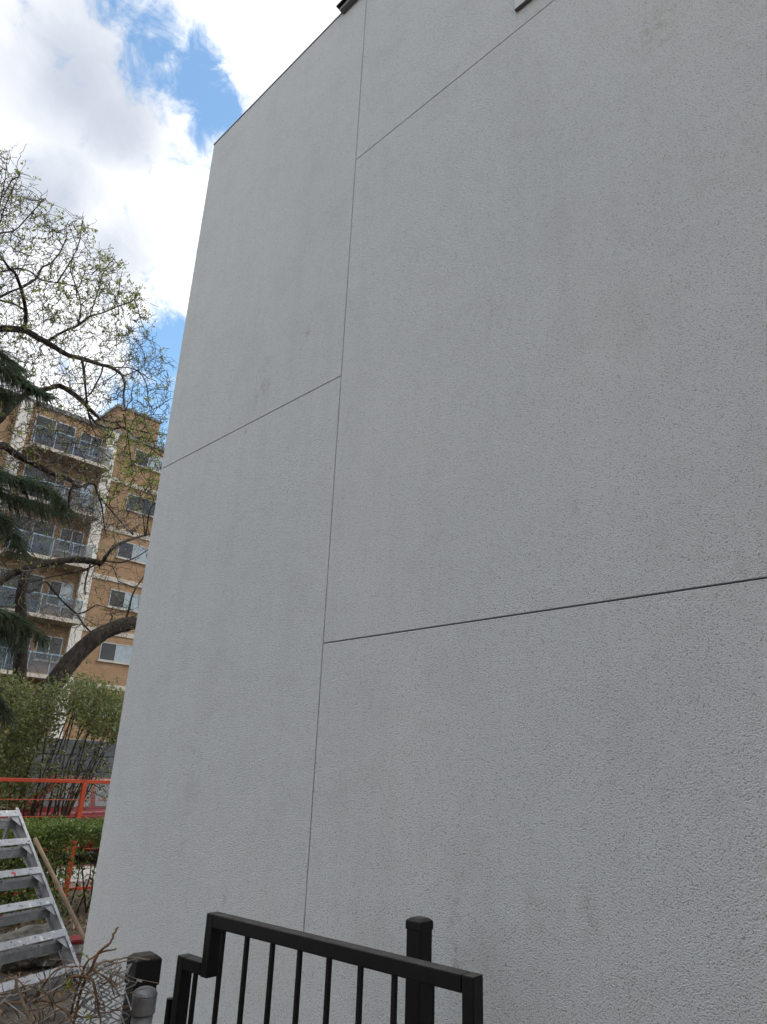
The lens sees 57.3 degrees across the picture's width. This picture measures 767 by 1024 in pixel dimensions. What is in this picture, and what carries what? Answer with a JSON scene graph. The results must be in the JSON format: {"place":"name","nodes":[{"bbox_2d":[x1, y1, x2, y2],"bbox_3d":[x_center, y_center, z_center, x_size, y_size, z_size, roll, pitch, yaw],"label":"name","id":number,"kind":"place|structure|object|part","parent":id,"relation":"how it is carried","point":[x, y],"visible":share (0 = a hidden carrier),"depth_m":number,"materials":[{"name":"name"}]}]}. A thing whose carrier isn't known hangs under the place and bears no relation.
{"place":"outdoors","nodes":[
{"label":"outdoors","id":0,"kind":"place"},
{"bbox_2d":[0,889,90,1023],"bbox_3d":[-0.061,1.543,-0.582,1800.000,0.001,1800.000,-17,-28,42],"label":"ground","id":1,"kind":"structure","parent":0,"point":[60,1015],"depth_m":5.51,"materials":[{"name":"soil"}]},
{"bbox_2d":[0,923,69,972],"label":"boulder","id":2,"kind":"object","parent":1,"relation":"on","point":[36,962],"visible":0.4,"depth_m":6.01,"materials":[{"name":"grey stone"}]},
{"bbox_2d":[0,659,77,867],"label":"shrub","id":3,"kind":"object","parent":1,"relation":"on","point":[7,746],"visible":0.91,"depth_m":10.57,"materials":[{"name":"green plant"}]},
{"bbox_2d":[0,808,78,1000],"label":"aluminium steps","id":4,"kind":"structure","parent":1,"relation":"on","point":[60,943],"depth_m":5.86,"materials":[{"name":"silver metal"}]},
{"bbox_2d":[0,342,82,732],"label":"spruce tree","id":5,"kind":"object","parent":1,"relation":"on","point":[11,370],"visible":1,"depth_m":9.11,"materials":[{"name":"green plant"}]},
{"bbox_2d":[0,814,103,925],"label":"hedge","id":6,"kind":"object","parent":1,"relation":"on","point":[45,830],"visible":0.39,"depth_m":8.04,"materials":[{"name":"green plant"}]},
{"bbox_2d":[0,778,110,896],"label":"orange fence","id":7,"kind":"object","parent":1,"relation":"on","point":[81,799],"visible":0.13,"depth_m":9.42,"materials":[{"name":"paint"}]},
{"bbox_2d":[33,837,84,942],"bbox_3d":[-2.951,3.585,6.494,1.136,0.981,0.038,-8,-23,25],"label":"wooden pole","id":8,"kind":"object","parent":1,"relation":"on","point":[60,890],"visible":0.75,"depth_m":6.54,"materials":[{"name":"brown wood"}]},
{"bbox_2d":[5,727,113,886],"bbox_3d":[-4.688,4.353,10.387,1.427,2.205,2.961,10,-22,-19],"label":"shrub","id":9,"kind":"object","parent":1,"relation":"on","point":[54,772],"visible":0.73,"depth_m":10.34,"materials":[{"name":"green plant"}]},
{"bbox_2d":[31,738,115,777],"bbox_3d":[-7.230,8.672,22.487,0.090,2.392,8.990,-17,-28,42],"label":"boarded screen","id":10,"kind":"object","parent":1,"relation":"on","point":[110,755],"visible":0.04,"depth_m":20.97,"materials":[{"name":"wood"}]},
{"bbox_2d":[0,487,152,787],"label":"slender tree","id":11,"kind":"object","parent":1,"relation":"on","point":[20,607],"visible":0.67,"depth_m":16.53,"materials":[{"name":"brown plant"}]},
{"bbox_2d":[70,935,83,953],"bbox_3d":[-2.803,4.123,6.723,0.184,0.120,0.570,-17,-28,42],"label":"cool box","id":12,"kind":"object","parent":1,"relation":"on","point":[75,940],"depth_m":6.56,"materials":[{"name":"plastic"}]},
{"bbox_2d":[57,866,96,870],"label":"kerb","id":13,"kind":"structure","parent":1,"relation":"on","point":[85,867],"depth_m":11.21,"materials":[{"name":"concrete"}]},
{"bbox_2d":[1,468,158,794],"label":"leaning tree","id":14,"kind":"object","parent":1,"relation":"on","point":[79,651],"visible":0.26,"depth_m":14.75,"materials":[{"name":"brown plant"}]},
{"bbox_2d":[36,661,124,878],"bbox_3d":[-4.476,3.935,10.848,1.605,3.323,3.991,11,-22,-22],"label":"shrub","id":15,"kind":"object","parent":1,"relation":"on","point":[90,714],"visible":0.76,"depth_m":10.81,"materials":[{"name":"green plant"}]},
{"bbox_2d":[0,399,164,759],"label":"apartment block","id":16,"kind":"structure","parent":1,"relation":"on","point":[110,657],"depth_m":36.38,"materials":[{"name":"brick"}]},
{"bbox_2d":[0,634,32,669],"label":"patio door","id":17,"kind":"structure","parent":16,"relation":"in","point":[9,665],"depth_m":32.86,"materials":[{"name":"glass"}]},
{"bbox_2d":[0,567,44,612],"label":"patio door","id":18,"kind":"structure","parent":16,"relation":"in","point":[30,586],"depth_m":34.02,"materials":[{"name":"glass"}]},
{"bbox_2d":[5,513,55,555],"bbox_3d":[-17.541,1.274,34.883,0.058,2.070,2.100,-17,-28,42],"label":"patio door","id":19,"kind":"structure","parent":16,"relation":"in","point":[47,544],"depth_m":35.12,"materials":[{"name":"glass"}]},
{"bbox_2d":[19,464,66,500],"bbox_3d":[-17.440,-1.267,35.841,0.058,2.070,2.100,-17,-28,42],"label":"patio door","id":20,"kind":"structure","parent":16,"relation":"in","point":[39,473],"depth_m":35.84,"materials":[{"name":"glass"}]},
{"bbox_2d":[32,636,63,663],"bbox_3d":[-16.363,6.708,34.313,0.088,1.270,1.320,-17,-28,42],"label":"window","id":21,"kind":"structure","parent":16,"relation":"in","point":[57,649],"depth_m":34.39,"materials":[{"name":"glass"}]},
{"bbox_2d":[30,414,76,452],"bbox_3d":[-17.336,-3.860,36.817,0.058,2.070,2.100,-17,-28,42],"label":"patio door","id":22,"kind":"structure","parent":16,"relation":"in","point":[44,418],"depth_m":36.82,"materials":[{"name":"glass"}]},
{"bbox_2d":[44,580,73,608],"bbox_3d":[-16.260,4.144,35.279,0.088,1.270,1.320,-17,-28,42],"label":"window","id":23,"kind":"structure","parent":16,"relation":"in","point":[59,585],"depth_m":35.33,"materials":[{"name":"glass"}]},
{"bbox_2d":[56,527,83,555],"bbox_3d":[-16.156,1.529,36.265,0.088,1.270,1.320,-17,-28,42],"label":"window","id":24,"kind":"structure","parent":16,"relation":"in","point":[80,539],"depth_m":36.24,"materials":[{"name":"glass"}]},
{"bbox_2d":[66,479,93,506],"bbox_3d":[-16.055,-1.012,37.223,0.088,1.270,1.320,-17,-28,42],"label":"window","id":25,"kind":"structure","parent":16,"relation":"in","point":[91,488],"depth_m":37.35,"materials":[{"name":"glass"}]},
{"bbox_2d":[79,432,102,459],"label":"window","id":26,"kind":"structure","parent":16,"relation":"in","point":[85,436],"depth_m":38.20,"materials":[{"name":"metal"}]},
{"bbox_2d":[97,642,131,664],"bbox_3d":[-13.941,7.407,36.685,0.088,1.010,1.960,-17,-28,42],"label":"window","id":27,"kind":"structure","parent":16,"relation":"in","point":[109,652],"depth_m":36.65,"materials":[{"name":"glass"}]},
{"bbox_2d":[106,589,140,612],"bbox_3d":[-13.837,4.793,37.670,0.088,1.010,1.960,-17,-28,42],"label":"window","id":28,"kind":"structure","parent":16,"relation":"in","point":[126,595],"depth_m":37.64,"materials":[{"name":"glass"}]},
{"bbox_2d":[115,540,147,564],"bbox_3d":[-13.736,2.251,38.628,0.088,1.010,1.960,-17,-28,42],"label":"window","id":29,"kind":"structure","parent":16,"relation":"in","point":[142,560],"depth_m":38.60,"materials":[{"name":"glass"}]},
{"bbox_2d":[125,493,155,517],"bbox_3d":[-13.632,-0.341,39.605,0.088,1.010,1.960,-17,-28,42],"label":"window","id":30,"kind":"structure","parent":16,"relation":"in","point":[136,499],"depth_m":39.50,"materials":[{"name":"glass"}]},
{"bbox_2d":[134,449,162,473],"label":"window","id":31,"kind":"structure","parent":16,"relation":"in","point":[152,464],"depth_m":40.58,"materials":[{"name":"glass"}]},
{"bbox_2d":[0,144,176,541],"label":"spreading tree","id":32,"kind":"object","parent":1,"relation":"on","point":[24,329],"visible":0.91,"depth_m":13.67,"materials":[{"name":"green plant"}]},
{"bbox_2d":[120,951,161,1023],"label":"hinge post","id":33,"kind":"object","parent":1,"relation":"on","point":[147,970],"visible":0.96,"depth_m":2.00,"materials":[{"name":"black metal"}]},
{"bbox_2d":[164,911,482,1023],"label":"garden gate","id":34,"kind":"structure","parent":33,"relation":"attached to","point":[468,985],"depth_m":1.83,"materials":[{"name":"black metal"}]},
{"bbox_2d":[130,986,157,1023],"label":"chain link post","id":35,"kind":"object","parent":1,"relation":"on","point":[143,1005],"visible":0.95,"depth_m":1.72,"materials":[{"name":"grey metal"}]},
{"bbox_2d":[0,959,141,1023],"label":"chain link fence","id":36,"kind":"object","parent":35,"relation":"attached to","point":[89,1008],"visible":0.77,"depth_m":1.70,"materials":[{"name":"metal"}]},
{"bbox_2d":[0,926,155,1023],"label":"dead vine","id":37,"kind":"object","parent":36,"relation":"attached to","point":[81,977],"visible":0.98,"depth_m":1.68,"materials":[{"name":"brown plant"}]},
{"bbox_2d":[405,916,432,1023],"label":"fence post","id":38,"kind":"object","parent":1,"relation":"on","point":[419,938],"visible":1,"depth_m":2.21,"materials":[{"name":"black metal"}]},
{"bbox_2d":[72,0,766,1023],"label":"stucco building","id":39,"kind":"structure","parent":1,"relation":"on","point":[452,618],"depth_m":2.90,"materials":[{"name":"grey paint"}]},
{"bbox_2d":[514,0,530,11],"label":"window","id":40,"kind":"structure","parent":39,"relation":"in","point":[519,4],"depth_m":3.58,"materials":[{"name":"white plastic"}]},
{"bbox_2d":[2,868,95,891],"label":"pavement","id":41,"kind":"structure","parent":0,"point":[72,879],"depth_m":10.22,"materials":[{"name":"concrete"}]},
{"bbox_2d":[2,851,97,868],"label":"road","id":42,"kind":"structure","parent":0,"point":[84,859],"depth_m":13.01,"materials":[{"name":"grey asphalt"}]},
{"bbox_2d":[0,775,110,863],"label":"parked car","id":43,"kind":"object","parent":42,"relation":"on","point":[94,808],"visible":0.08,"depth_m":12.48,"materials":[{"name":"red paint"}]},
{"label":"side window","id":44,"kind":"part","parent":43,"relation":"part of","materials":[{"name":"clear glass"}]},
{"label":"side window","id":45,"kind":"part","parent":43,"relation":"part of","materials":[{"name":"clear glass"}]},
{"bbox_2d":[45,427,68,449],"bbox_3d":[-16.808,-3.655,36.191,1.084,1.305,1.235,-4,-21,15],"label":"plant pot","id":46,"kind":"object","parent":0,"point":[56,445],"visible":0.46,"depth_m":35.98,"materials":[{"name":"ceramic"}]},
{"bbox_2d":[69,446,87,457],"bbox_3d":[-16.047,-3.003,36.798,0.610,0.570,0.810,-17,-28,42],"label":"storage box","id":47,"kind":"object","parent":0,"point":[76,453],"visible":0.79,"depth_m":36.59,"materials":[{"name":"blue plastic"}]},
{"bbox_2d":[0,0,340,447],"label":"sky","id":48,"kind":"structure","parent":0,"point":[120,108],"materials":[{"name":"white"}]}
]}

